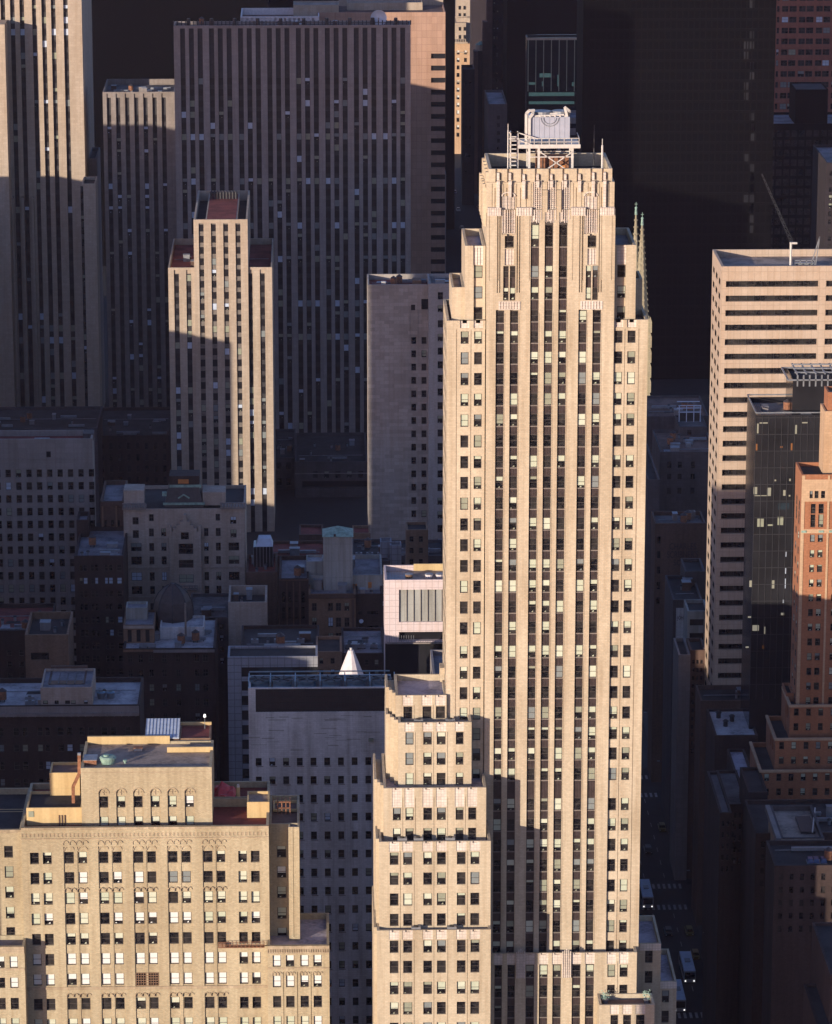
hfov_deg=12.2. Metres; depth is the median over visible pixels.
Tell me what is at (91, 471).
window
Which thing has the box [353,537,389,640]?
town house
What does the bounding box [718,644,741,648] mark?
ribbon window
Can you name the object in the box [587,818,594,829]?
window
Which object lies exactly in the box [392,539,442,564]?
town house
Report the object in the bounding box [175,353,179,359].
window
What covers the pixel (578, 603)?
window
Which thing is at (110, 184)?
window
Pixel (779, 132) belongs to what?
window
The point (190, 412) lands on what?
window
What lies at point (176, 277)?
window
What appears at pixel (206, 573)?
window
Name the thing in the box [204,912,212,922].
window
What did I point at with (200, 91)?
window
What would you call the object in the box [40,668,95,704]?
penthouse
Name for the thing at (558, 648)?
window
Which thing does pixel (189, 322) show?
window
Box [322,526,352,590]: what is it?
water tower house
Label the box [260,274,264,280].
window
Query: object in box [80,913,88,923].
window
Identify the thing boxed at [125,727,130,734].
window
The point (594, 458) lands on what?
window
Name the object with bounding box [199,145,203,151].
window
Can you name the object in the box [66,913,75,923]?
window
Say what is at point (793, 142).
window
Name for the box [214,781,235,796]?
tarpaulin
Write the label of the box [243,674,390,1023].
office block
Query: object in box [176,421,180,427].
window
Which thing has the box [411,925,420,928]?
air conditioner
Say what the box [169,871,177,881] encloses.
window
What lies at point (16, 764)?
window
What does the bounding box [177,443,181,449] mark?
window
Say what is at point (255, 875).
window
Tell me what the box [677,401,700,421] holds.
roof plant
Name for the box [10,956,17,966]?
window
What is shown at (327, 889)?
window
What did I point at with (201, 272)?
window
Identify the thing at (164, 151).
window
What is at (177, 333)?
window
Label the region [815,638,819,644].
window
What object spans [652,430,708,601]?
office block
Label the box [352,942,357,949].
window
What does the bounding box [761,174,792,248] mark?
crane
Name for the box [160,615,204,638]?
penthouse
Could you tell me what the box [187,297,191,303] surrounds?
window
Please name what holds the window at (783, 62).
in the granite skyscraper at (803, 48)
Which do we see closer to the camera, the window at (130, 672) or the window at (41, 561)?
the window at (130, 672)
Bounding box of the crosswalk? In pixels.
[641,775,701,1017]
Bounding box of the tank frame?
[277,797,290,813]
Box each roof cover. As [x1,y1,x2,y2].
[806,856,813,863]
[813,856,819,863]
[819,856,827,863]
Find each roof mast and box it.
[507,130,508,168]
[592,125,594,167]
[601,139,602,167]
[789,242,796,265]
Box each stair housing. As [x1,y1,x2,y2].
[26,791,81,825]
[49,762,80,795]
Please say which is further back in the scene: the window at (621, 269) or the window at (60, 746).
the window at (60, 746)
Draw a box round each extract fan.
[96,690,105,698]
[106,690,114,698]
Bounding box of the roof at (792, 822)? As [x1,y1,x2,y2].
[765,805,823,839]
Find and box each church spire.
[633,207,638,270]
[637,212,651,395]
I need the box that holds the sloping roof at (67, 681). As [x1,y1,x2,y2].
[48,665,87,683]
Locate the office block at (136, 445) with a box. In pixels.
[102,407,170,485]
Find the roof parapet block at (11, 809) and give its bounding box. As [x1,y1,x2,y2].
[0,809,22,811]
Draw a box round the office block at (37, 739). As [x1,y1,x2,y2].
[0,677,144,787]
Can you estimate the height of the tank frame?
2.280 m
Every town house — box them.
[191,593,228,780]
[241,625,318,645]
[273,540,322,624]
[299,524,322,540]
[316,636,341,674]
[341,627,383,673]
[352,525,369,538]
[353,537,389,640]
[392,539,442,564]
[406,522,427,564]
[702,771,733,1023]
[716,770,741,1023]
[726,749,749,777]
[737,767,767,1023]
[802,984,828,1023]
[810,922,831,1023]
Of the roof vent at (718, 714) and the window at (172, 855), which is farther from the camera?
the roof vent at (718, 714)
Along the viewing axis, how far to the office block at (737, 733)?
849.35 m
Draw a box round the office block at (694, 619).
[683,599,705,645]
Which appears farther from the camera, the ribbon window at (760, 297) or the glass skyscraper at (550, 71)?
the glass skyscraper at (550, 71)
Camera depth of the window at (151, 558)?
911.99 m
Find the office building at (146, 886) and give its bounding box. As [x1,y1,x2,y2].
[0,735,329,1023]
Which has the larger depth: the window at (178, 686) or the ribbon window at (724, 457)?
the ribbon window at (724, 457)
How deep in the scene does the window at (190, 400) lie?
1218.56 m
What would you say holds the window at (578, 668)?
in the office tower at (520, 779)
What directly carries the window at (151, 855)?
in the office building at (146, 886)
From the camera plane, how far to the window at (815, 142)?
1579.25 m
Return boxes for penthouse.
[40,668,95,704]
[123,610,155,642]
[126,602,147,619]
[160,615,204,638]
[293,1,338,15]
[306,555,322,575]
[347,0,422,9]
[675,415,706,435]
[690,510,695,518]
[781,363,831,413]
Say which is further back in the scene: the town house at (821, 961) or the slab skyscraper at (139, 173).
the slab skyscraper at (139, 173)
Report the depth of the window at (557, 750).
673.78 m
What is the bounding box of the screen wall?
[214,796,246,806]
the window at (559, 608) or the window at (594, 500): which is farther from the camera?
the window at (559, 608)
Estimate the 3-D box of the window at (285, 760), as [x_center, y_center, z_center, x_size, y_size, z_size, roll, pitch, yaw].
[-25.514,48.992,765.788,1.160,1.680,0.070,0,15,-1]
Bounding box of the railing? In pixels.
[248,670,394,686]
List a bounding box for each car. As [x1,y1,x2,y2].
[643,844,651,853]
[658,822,665,831]
[663,926,672,936]
[684,925,693,935]
[690,949,699,959]
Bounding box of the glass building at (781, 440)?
[740,394,819,741]
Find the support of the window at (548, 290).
in the office tower at (520, 779)
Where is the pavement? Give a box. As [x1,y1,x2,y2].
[642,704,701,939]
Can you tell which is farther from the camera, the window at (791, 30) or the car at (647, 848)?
the window at (791, 30)
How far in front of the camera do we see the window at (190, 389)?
1217.67 m
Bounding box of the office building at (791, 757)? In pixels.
[749,386,831,799]
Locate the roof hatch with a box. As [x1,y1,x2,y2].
[133,746,142,750]
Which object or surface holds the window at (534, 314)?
in the office tower at (520, 779)
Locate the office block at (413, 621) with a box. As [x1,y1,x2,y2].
[384,563,442,679]
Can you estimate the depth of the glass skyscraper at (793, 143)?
1582.99 m
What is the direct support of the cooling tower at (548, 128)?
on the office tower at (520, 779)
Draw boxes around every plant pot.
[599,990,610,1003]
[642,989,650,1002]
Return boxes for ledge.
[218,942,264,947]
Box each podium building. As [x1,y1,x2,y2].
[0,406,102,522]
[275,429,295,489]
[295,432,366,497]
[691,685,740,925]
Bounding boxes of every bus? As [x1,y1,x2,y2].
[639,879,653,907]
[676,979,685,1011]
[679,951,695,982]
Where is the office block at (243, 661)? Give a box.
[228,645,317,780]
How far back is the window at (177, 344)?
1213.81 m
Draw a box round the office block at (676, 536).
[647,510,705,781]
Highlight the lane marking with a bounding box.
[640,799,692,989]
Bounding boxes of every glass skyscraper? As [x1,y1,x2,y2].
[92,0,268,265]
[269,0,454,228]
[502,0,536,152]
[525,34,576,152]
[536,0,576,34]
[576,0,776,378]
[771,112,831,248]
[810,145,831,248]
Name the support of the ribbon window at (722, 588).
in the office building at (771, 312)
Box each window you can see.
[0,572,76,664]
[0,728,3,735]
[0,762,4,769]
[0,952,321,1023]
[0,957,4,966]
[4,846,12,856]
[5,470,10,476]
[5,866,13,876]
[5,887,13,897]
[6,482,10,489]
[6,495,11,502]
[6,508,11,515]
[6,907,14,917]
[6,927,14,934]
[7,521,11,527]
[7,534,12,540]
[7,650,11,655]
[8,546,12,553]
[8,559,12,566]
[8,572,13,579]
[10,5,76,402]
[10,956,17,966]
[13,728,18,735]
[14,745,19,751]
[14,762,19,769]
[15,779,20,785]
[16,470,20,476]
[16,482,21,489]
[17,495,21,502]
[17,508,21,515]
[17,521,22,527]
[18,534,22,540]
[18,546,22,553]
[18,559,23,566]
[19,661,23,666]
[22,728,27,735]
[23,745,27,751]
[23,762,28,769]
[23,779,28,785]
[26,470,31,476]
[27,482,31,489]
[27,495,31,502]
[27,508,32,514]
[28,521,32,527]
[28,534,32,540]
[28,546,33,553]
[29,559,33,566]
[30,853,38,863]
[31,653,48,658]
[31,873,39,883]
[31,893,39,903]
[32,914,40,923]
[32,934,40,944]
[37,469,41,476]
[37,482,41,489]
[37,495,42,502]
[37,728,42,735]
[38,508,42,514]
[38,521,42,527]
[38,533,43,540]
[38,745,42,751]
[38,762,43,769]
[39,546,43,553]
[39,559,43,566]
[43,853,51,862]
[43,873,51,883]
[44,893,52,903]
[44,914,52,923]
[45,728,49,735]
[45,745,49,751]
[45,934,53,944]
[46,762,50,768]
[47,469,52,476]
[47,482,52,489]
[48,495,52,502]
[48,508,52,514]
[48,521,53,527]
[49,533,53,540]
[49,546,53,553]
[49,559,54,566]
[57,469,62,476]
[57,727,63,735]
[58,482,62,489]
[58,495,63,501]
[58,508,63,514]
[58,744,63,750]
[59,521,63,527]
[59,533,63,540]
[59,546,64,553]
[60,559,64,565]
[65,852,73,862]
[65,872,74,882]
[66,893,74,903]
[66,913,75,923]
[67,727,72,735]
[67,744,72,750]
[67,933,75,943]
[68,469,72,476]
[68,482,73,489]
[68,495,73,501]
[69,508,73,514]
[69,520,73,527]
[69,533,74,540]
[70,546,74,553]
[78,469,83,476]
[78,852,86,862]
[79,482,83,489]
[79,495,83,501]
[79,727,84,734]
[79,872,87,882]
[79,892,87,903]
[80,744,84,750]
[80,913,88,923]
[80,933,88,943]
[88,727,93,734]
[89,469,93,476]
[89,482,93,488]
[89,494,94,501]
[89,507,94,514]
[99,796,107,806]
[99,852,108,862]
[100,817,108,824]
[100,872,108,882]
[100,892,108,903]
[101,727,107,734]
[101,913,109,923]
[101,933,109,943]
[108,183,112,189]
[110,274,114,280]
[111,727,116,734]
[113,851,121,862]
[113,872,121,882]
[114,892,122,902]
[114,912,122,923]
[114,933,123,943]
[117,565,121,570]
[117,578,121,583]
[117,591,121,596]
[117,796,125,806]
[117,816,125,824]
[118,617,122,622]
[118,630,122,635]
[118,643,122,648]
[119,274,123,280]
[119,669,123,674]
[120,331,124,337]
[125,115,129,121]
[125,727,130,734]
[127,217,131,223]
[128,274,132,280]
[128,655,132,661]
[128,670,132,676]
[129,331,133,337]
[131,543,141,550]
[131,557,141,564]
[132,517,138,523]
[132,572,141,580]
[132,586,141,593]
[133,530,138,537]
[134,115,138,121]
[134,796,142,806]
[134,816,142,824]
[134,851,142,862]
[134,871,143,882]
[135,892,143,902]
[135,912,144,923]
[136,217,140,223]
[136,933,144,943]
[137,274,141,280]
[138,115,169,405]
[138,655,142,661]
[147,851,155,862]
[148,871,156,882]
[148,892,156,902]
[148,912,156,922]
[149,514,153,520]
[149,528,153,535]
[149,543,153,550]
[149,557,153,563]
[149,655,153,661]
[149,670,153,676]
[149,684,153,690]
[149,932,157,943]
[150,572,154,580]
[150,586,154,593]
[150,699,154,705]
[151,796,159,806]
[151,816,159,824]
[161,528,165,535]
[161,543,165,550]
[162,556,166,563]
[162,572,166,580]
[162,655,166,661]
[162,670,166,676]
[162,684,166,690]
[163,699,167,705]
[168,796,176,806]
[168,851,177,861]
[169,816,176,824]
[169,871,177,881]
[169,892,177,902]
[169,912,178,922]
[170,932,178,943]
[174,275,178,281]
[174,286,178,292]
[174,297,178,303]
[175,320,179,326]
[175,331,179,337]
[175,342,179,348]
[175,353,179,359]
[175,365,179,371]
[176,376,180,382]
[176,387,180,393]
[176,398,180,404]
[176,410,180,416]
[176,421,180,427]
[176,655,180,661]
[176,670,180,676]
[176,684,180,690]
[176,699,180,705]
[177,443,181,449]
[177,455,181,461]
[179,544,192,553]
[179,560,192,567]
[179,575,193,581]
[181,78,185,84]
[181,89,185,95]
[181,100,185,106]
[181,112,185,117]
[181,532,188,538]
[182,134,186,140]
[182,145,186,151]
[182,156,186,162]
[182,167,186,173]
[182,178,186,184]
[182,851,190,861]
[182,871,190,881]
[182,891,190,902]
[183,201,187,206]
[183,212,187,217]
[183,223,187,229]
[183,912,191,922]
[183,932,191,942]
[185,796,193,806]
[186,275,190,280]
[186,286,190,292]
[186,816,193,824]
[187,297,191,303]
[187,308,191,314]
[187,320,191,325]
[187,331,191,337]
[187,342,191,348]
[187,353,191,359]
[188,376,192,382]
[188,387,192,393]
[188,398,192,404]
[188,410,192,415]
[188,421,192,427]
[189,432,193,438]
[189,443,193,449]
[189,455,193,460]
[190,89,194,95]
[190,100,194,106]
[190,112,194,117]
[190,123,194,128]
[190,134,194,139]
[191,156,195,162]
[191,167,195,173]
[191,178,195,184]
[191,189,195,195]
[191,201,195,206]
[194,655,198,661]
[195,669,199,675]
[195,684,199,690]
[195,699,199,705]
[195,713,199,719]
[198,78,202,84]
[198,89,202,95]
[199,111,203,117]
[199,123,203,128]
[199,134,203,139]
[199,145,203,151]
[199,156,203,162]
[199,225,203,230]
[199,236,203,242]
[199,247,203,253]
[199,258,203,264]
[199,270,203,275]
[199,281,203,287]
[200,178,204,184]
[200,224,242,484]
[200,292,204,298]
[200,303,204,309]
[203,655,207,661]
[203,669,208,675]
[203,684,208,690]
[203,699,208,705]
[203,713,208,719]
[204,528,207,535]
[204,543,208,550]
[204,556,208,563]
[204,851,212,861]
[204,871,212,881]
[204,891,212,902]
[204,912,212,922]
[205,572,208,579]
[205,932,213,942]
[210,77,404,428]
[210,78,214,84]
[210,89,214,95]
[210,100,214,106]
[210,111,214,117]
[216,528,220,535]
[216,543,220,550]
[216,556,220,563]
[216,572,220,579]
[217,851,224,861]
[217,871,225,881]
[217,891,225,901]
[217,911,225,922]
[218,932,225,942]
[229,543,238,549]
[229,556,238,563]
[229,572,239,579]
[230,517,235,523]
[230,530,236,536]
[238,851,246,861]
[238,871,246,881]
[239,891,246,901]
[239,912,247,922]
[239,932,247,942]
[248,286,252,291]
[248,297,252,303]
[249,376,253,381]
[249,387,253,393]
[250,465,254,471]
[251,851,259,861]
[251,871,259,881]
[251,891,259,901]
[252,912,259,921]
[252,932,260,942]
[256,758,261,765]
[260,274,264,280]
[260,285,264,291]
[260,297,264,303]
[260,308,264,314]
[260,319,264,325]
[260,330,264,336]
[261,353,265,359]
[261,364,265,370]
[261,375,265,381]
[261,387,265,393]
[261,398,265,404]
[261,409,265,415]
[261,420,265,426]
[261,432,265,438]
[262,454,266,460]
[262,465,266,471]
[262,477,266,483]
[262,488,266,494]
[262,499,266,505]
[262,510,266,516]
[262,522,266,527]
[269,758,274,765]
[270,776,275,783]
[277,462,280,469]
[277,478,281,484]
[277,846,285,856]
[277,866,285,876]
[277,887,286,897]
[277,907,286,918]
[278,928,286,935]
[282,592,284,601]
[282,607,284,618]
[283,758,288,765]
[283,776,288,783]
[286,462,290,469]
[286,478,290,484]
[288,592,290,601]
[295,592,297,601]
[295,607,297,618]
[297,758,302,765]
[297,776,302,783]
[300,887,303,894]
[301,592,304,601]
[301,607,304,617]
[310,758,315,764]
[311,776,316,783]
[311,795,316,801]
[311,813,316,820]
[311,832,316,838]
[311,850,316,857]
[311,869,316,875]
[311,887,316,894]
[312,603,316,610]
[312,618,316,624]
[312,906,316,912]
[313,471,317,477]
[324,471,328,477]
[324,758,329,764]
[324,776,329,783]
[324,795,329,801]
[325,813,329,820]
[325,831,330,838]
[325,850,330,857]
[325,868,330,875]
[325,887,330,894]
[325,905,330,912]
[328,603,332,610]
[328,618,332,626]
[336,603,340,610]
[336,618,340,626]
[338,757,343,764]
[338,776,343,783]
[338,794,343,801]
[338,813,343,820]
[338,831,343,838]
[338,850,343,857]
[339,868,343,875]
[339,887,343,894]
[339,905,344,912]
[339,924,344,930]
[339,942,344,949]
[344,603,348,610]
[344,618,348,626]
[347,471,351,477]
[352,757,357,764]
[352,776,357,783]
[352,794,357,801]
[352,813,357,819]
[352,831,357,838]
[352,850,357,856]
[352,868,357,875]
[352,887,357,893]
[352,905,357,912]
[352,924,357,930]
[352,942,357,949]
[365,757,370,764]
[365,776,370,782]
[365,794,370,801]
[366,813,370,819]
[366,831,370,838]
[366,850,371,856]
[366,868,371,875]
[366,887,371,893]
[366,905,371,912]
[366,923,371,930]
[366,942,371,949]
[367,611,378,613]
[390,266,668,1023]
[409,536,413,541]
[411,337,415,343]
[411,350,415,356]
[411,364,415,370]
[411,377,415,383]
[411,390,415,396]
[411,404,415,410]
[411,417,415,423]
[411,430,415,436]
[411,444,415,450]
[411,457,415,463]
[411,470,415,476]
[411,484,415,490]
[411,497,415,503]
[411,510,415,516]
[421,337,425,343]
[421,350,425,356]
[421,364,425,369]
[421,377,425,383]
[421,390,425,396]
[421,404,425,409]
[421,417,425,423]
[421,430,425,436]
[421,444,425,450]
[421,457,425,463]
[421,470,425,476]
[421,484,425,490]
[421,497,425,503]
[421,510,425,516]
[437,470,442,477]
[437,484,442,490]
[437,498,442,504]
[437,511,442,517]
[437,525,442,531]
[438,292,442,298]
[438,305,442,311]
[438,320,442,326]
[438,334,442,340]
[438,348,442,354]
[438,361,442,367]
[438,375,442,381]
[438,389,442,395]
[438,402,442,408]
[438,416,442,422]
[438,429,442,436]
[438,443,442,449]
[438,457,442,463]
[474,307,481,318]
[496,311,503,322]
[503,266,508,277]
[503,288,508,299]
[505,235,513,246]
[510,266,514,277]
[510,288,514,299]
[510,311,517,322]
[530,287,538,298]
[530,310,538,321]
[531,225,538,246]
[531,265,538,277]
[544,265,552,277]
[544,286,552,298]
[544,309,551,320]
[545,225,552,246]
[554,706,562,718]
[554,727,561,738]
[554,747,561,759]
[554,768,561,779]
[554,798,561,809]
[555,600,563,612]
[555,621,562,632]
[555,645,562,656]
[555,665,562,677]
[555,686,562,697]
[556,496,564,508]
[556,517,564,529]
[556,538,563,549]
[556,559,563,570]
[556,579,563,591]
[557,393,565,404]
[557,413,565,425]
[557,434,564,446]
[557,455,564,466]
[557,476,564,487]
[558,286,566,298]
[558,309,566,320]
[558,330,565,342]
[558,351,565,363]
[558,372,565,383]
[559,225,566,246]
[559,265,566,277]
[573,767,581,779]
[573,798,580,809]
[574,686,582,697]
[574,706,581,718]
[574,727,581,738]
[574,747,581,758]
[575,600,583,611]
[575,621,582,632]
[575,645,582,656]
[575,665,582,677]
[576,496,584,508]
[576,517,583,528]
[576,538,583,549]
[576,558,583,570]
[576,579,583,591]
[577,413,585,425]
[577,434,584,445]
[577,455,584,466]
[577,476,584,487]
[578,310,586,322]
[578,330,586,342]
[578,351,585,362]
[578,372,585,383]
[578,393,585,404]
[585,287,590,298]
[586,266,590,276]
[587,747,595,758]
[587,767,594,779]
[587,797,594,809]
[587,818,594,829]
[588,235,595,246]
[588,665,596,677]
[588,685,595,697]
[588,706,595,717]
[588,726,595,738]
[589,0,775,376]
[589,579,597,591]
[589,600,596,611]
[589,621,596,632]
[589,645,596,656]
[590,496,598,508]
[590,517,597,528]
[590,538,597,549]
[590,558,597,570]
[591,413,599,425]
[591,434,598,445]
[591,455,598,466]
[591,475,598,487]
[592,266,597,276]
[592,287,597,298]
[592,330,600,342]
[592,351,599,362]
[592,372,599,383]
[592,392,599,404]
[593,310,600,321]
[617,265,625,276]
[617,286,624,297]
[617,306,624,318]
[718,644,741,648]
[718,658,741,662]
[718,673,740,677]
[719,600,742,604]
[719,615,742,619]
[719,629,741,633]
[720,557,743,561]
[720,571,743,575]
[720,586,742,590]
[721,499,744,503]
[721,513,744,517]
[721,528,743,532]
[721,542,743,546]
[722,455,745,459]
[722,470,745,474]
[722,484,744,488]
[723,412,746,416]
[723,426,746,430]
[723,441,745,445]
[724,353,815,358]
[724,368,792,372]
[724,382,785,387]
[724,397,746,401]
[725,310,816,314]
[725,324,816,329]
[725,339,816,343]
[726,281,817,285]
[726,295,817,300]
[752,625,758,630]
[757,519,763,526]
[764,491,831,795]
[771,159,810,248]
[775,71,831,108]
[776,140,781,145]
[776,150,781,155]
[776,160,781,165]
[777,130,782,136]
[778,503,788,509]
[780,71,786,76]
[781,39,787,43]
[781,49,787,54]
[781,60,786,65]
[782,6,788,11]
[782,17,787,22]
[782,28,787,32]
[783,159,788,165]
[784,130,789,136]
[784,140,789,145]
[784,150,788,155]
[788,49,795,54]
[788,60,794,65]
[788,71,794,76]
[789,6,796,11]
[789,17,795,22]
[789,28,795,32]
[789,39,795,43]
[791,130,796,136]
[791,140,796,145]
[791,150,796,155]
[791,159,796,165]
[798,38,804,43]
[798,49,804,54]
[798,60,803,65]
[798,71,803,76]
[798,150,803,155]
[799,6,805,11]
[799,17,804,22]
[799,28,804,32]
[799,130,804,136]
[799,140,803,145]
[805,49,812,54]
[805,60,811,65]
[806,17,813,22]
[806,28,812,32]
[806,38,812,43]
[806,130,811,136]
[806,140,811,145]
[806,150,810,155]
[806,668,810,674]
[806,683,810,689]
[807,6,813,11]
[807,638,811,644]
[807,653,811,659]
[808,594,812,600]
[808,609,812,615]
[809,565,813,571]
[809,580,813,586]
[810,514,814,526]
[810,535,814,541]
[811,504,815,512]
[813,130,818,136]
[813,140,818,144]
[813,697,818,703]
[814,653,819,659]
[814,668,818,674]
[814,682,818,688]
[815,38,821,43]
[815,49,821,54]
[815,60,820,65]
[815,624,820,630]
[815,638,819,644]
[816,6,822,11]
[816,17,822,21]
[816,28,821,32]
[816,580,821,586]
[816,594,820,600]
[816,609,820,615]
[817,550,822,556]
[817,565,821,571]
[818,514,823,526]
[818,535,822,541]
[819,504,823,512]
[821,130,826,136]
[822,60,828,65]
[823,17,829,21]
[823,28,829,32]
[823,38,829,43]
[823,49,828,54]
[824,6,830,11]
[824,353,831,357]
[825,310,831,314]
[825,324,831,328]
[825,339,831,343]
[826,281,831,285]
[826,295,831,299]
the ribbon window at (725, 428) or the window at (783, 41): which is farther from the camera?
the window at (783, 41)
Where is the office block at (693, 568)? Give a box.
[680,558,704,598]
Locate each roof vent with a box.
[405,573,412,578]
[425,572,432,577]
[436,572,442,577]
[715,711,721,718]
[723,719,728,726]
[729,714,734,721]
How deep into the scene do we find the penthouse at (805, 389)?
834.30 m
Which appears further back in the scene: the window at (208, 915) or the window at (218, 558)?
the window at (218, 558)
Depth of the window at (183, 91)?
1316.62 m
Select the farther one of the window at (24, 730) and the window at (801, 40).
the window at (801, 40)
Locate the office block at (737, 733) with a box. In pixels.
[701,709,757,959]
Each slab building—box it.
[367,274,430,539]
[427,274,448,539]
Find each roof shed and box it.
[83,754,97,764]
[145,718,179,739]
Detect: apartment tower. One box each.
[455,0,469,153]
[461,65,474,204]
[470,0,485,64]
[473,0,502,192]
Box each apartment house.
[0,603,55,677]
[25,611,73,677]
[74,526,128,676]
[100,480,127,526]
[228,585,267,645]
[246,554,277,624]
[279,555,308,624]
[309,554,382,594]
[309,578,355,635]
[355,586,382,626]
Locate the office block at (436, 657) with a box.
[430,650,442,673]
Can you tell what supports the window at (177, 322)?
in the slab skyscraper at (221, 330)
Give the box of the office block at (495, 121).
[484,90,506,156]
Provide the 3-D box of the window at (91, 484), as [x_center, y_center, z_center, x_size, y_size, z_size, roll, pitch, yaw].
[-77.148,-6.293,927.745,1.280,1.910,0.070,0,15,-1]
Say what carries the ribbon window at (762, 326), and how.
in the office building at (771, 312)
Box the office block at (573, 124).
[557,110,575,152]
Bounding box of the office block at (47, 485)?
[0,430,95,664]
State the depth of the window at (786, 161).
1580.79 m
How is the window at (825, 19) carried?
in the granite skyscraper at (803, 48)
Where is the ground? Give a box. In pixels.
[96,218,709,898]
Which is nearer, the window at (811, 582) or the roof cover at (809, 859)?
the roof cover at (809, 859)
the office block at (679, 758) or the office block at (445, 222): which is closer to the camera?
the office block at (679, 758)
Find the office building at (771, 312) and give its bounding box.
[704,249,831,684]
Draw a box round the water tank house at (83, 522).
[76,511,90,539]
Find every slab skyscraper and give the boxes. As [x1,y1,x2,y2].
[0,0,94,406]
[80,177,101,405]
[88,147,104,406]
[103,79,176,406]
[168,190,275,531]
[173,17,410,437]
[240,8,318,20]
[318,0,444,273]
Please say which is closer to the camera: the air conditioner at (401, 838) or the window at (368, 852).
the air conditioner at (401, 838)
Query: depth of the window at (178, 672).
856.74 m
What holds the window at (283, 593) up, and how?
in the apartment house at (294, 592)
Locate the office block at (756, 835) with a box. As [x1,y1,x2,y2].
[740,799,831,1023]
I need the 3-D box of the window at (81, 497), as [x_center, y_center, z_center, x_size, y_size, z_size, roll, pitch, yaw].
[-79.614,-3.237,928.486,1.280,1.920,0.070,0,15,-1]
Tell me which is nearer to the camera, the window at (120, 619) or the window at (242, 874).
the window at (242, 874)
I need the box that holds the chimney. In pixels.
[236,784,239,796]
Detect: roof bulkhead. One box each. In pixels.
[179,722,211,739]
[247,791,269,817]
[273,800,296,811]
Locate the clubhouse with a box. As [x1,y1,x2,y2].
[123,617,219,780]
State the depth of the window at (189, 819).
679.39 m
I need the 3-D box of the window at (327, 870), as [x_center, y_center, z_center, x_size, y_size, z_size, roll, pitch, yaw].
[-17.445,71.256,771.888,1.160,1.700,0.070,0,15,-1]
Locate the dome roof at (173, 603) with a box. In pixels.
[153,582,193,636]
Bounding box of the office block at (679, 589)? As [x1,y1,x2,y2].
[661,575,701,834]
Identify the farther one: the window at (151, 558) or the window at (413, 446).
the window at (413, 446)
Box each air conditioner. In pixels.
[25,695,34,699]
[25,699,34,704]
[251,638,257,643]
[297,638,303,642]
[358,643,364,648]
[370,643,377,648]
[397,836,406,840]
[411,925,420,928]
[414,718,422,721]
[414,836,422,840]
[445,717,454,721]
[445,836,454,840]
[447,925,456,928]
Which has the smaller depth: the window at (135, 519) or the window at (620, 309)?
the window at (620, 309)
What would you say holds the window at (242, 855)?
in the office building at (146, 886)
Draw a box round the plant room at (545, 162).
[535,154,568,167]
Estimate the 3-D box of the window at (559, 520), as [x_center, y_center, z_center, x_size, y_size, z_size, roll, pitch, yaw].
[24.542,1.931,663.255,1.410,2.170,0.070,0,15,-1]
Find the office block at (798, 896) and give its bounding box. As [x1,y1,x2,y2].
[761,840,831,1023]
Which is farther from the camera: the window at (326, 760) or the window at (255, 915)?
the window at (326, 760)
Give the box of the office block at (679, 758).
[669,638,689,879]
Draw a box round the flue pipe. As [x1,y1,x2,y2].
[71,752,80,802]
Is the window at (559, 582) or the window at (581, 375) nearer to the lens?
the window at (581, 375)
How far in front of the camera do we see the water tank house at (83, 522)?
909.74 m
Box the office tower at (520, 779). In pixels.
[372,153,676,1023]
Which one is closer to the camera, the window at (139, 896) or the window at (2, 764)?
the window at (139, 896)
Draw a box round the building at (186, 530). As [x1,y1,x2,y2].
[122,470,246,609]
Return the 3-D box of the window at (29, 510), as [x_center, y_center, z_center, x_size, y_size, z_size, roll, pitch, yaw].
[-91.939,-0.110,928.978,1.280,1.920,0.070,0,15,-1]
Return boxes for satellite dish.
[371,10,386,24]
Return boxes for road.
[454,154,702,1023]
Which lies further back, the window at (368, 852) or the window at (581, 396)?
the window at (368, 852)
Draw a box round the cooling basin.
[99,754,115,764]
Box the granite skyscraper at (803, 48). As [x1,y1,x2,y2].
[774,0,831,111]
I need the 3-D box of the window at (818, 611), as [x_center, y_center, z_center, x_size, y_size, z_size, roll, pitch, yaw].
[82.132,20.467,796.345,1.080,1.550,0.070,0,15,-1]
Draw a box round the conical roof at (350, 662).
[339,647,362,673]
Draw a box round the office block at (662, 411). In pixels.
[646,395,708,455]
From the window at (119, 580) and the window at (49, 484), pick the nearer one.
the window at (119, 580)
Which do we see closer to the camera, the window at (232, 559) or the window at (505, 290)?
the window at (505, 290)
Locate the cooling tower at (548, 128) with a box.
[509,106,579,167]
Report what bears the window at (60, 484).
in the office block at (47, 485)
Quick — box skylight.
[253,535,272,566]
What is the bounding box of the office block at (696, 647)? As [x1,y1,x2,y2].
[686,638,704,877]
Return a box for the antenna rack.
[793,236,819,265]
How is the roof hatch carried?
on the office building at (146, 886)
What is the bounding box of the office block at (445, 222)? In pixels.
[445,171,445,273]
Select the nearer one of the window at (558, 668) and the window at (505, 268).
the window at (505, 268)
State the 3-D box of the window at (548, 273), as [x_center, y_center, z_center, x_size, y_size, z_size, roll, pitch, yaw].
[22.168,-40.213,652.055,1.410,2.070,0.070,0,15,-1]
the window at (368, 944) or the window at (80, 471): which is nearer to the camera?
the window at (368, 944)
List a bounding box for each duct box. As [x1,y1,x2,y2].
[380,538,391,557]
[390,541,400,564]
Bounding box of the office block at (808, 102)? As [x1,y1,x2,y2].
[789,82,827,123]
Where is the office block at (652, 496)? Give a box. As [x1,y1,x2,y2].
[642,444,659,709]
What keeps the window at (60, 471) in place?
in the office block at (47, 485)

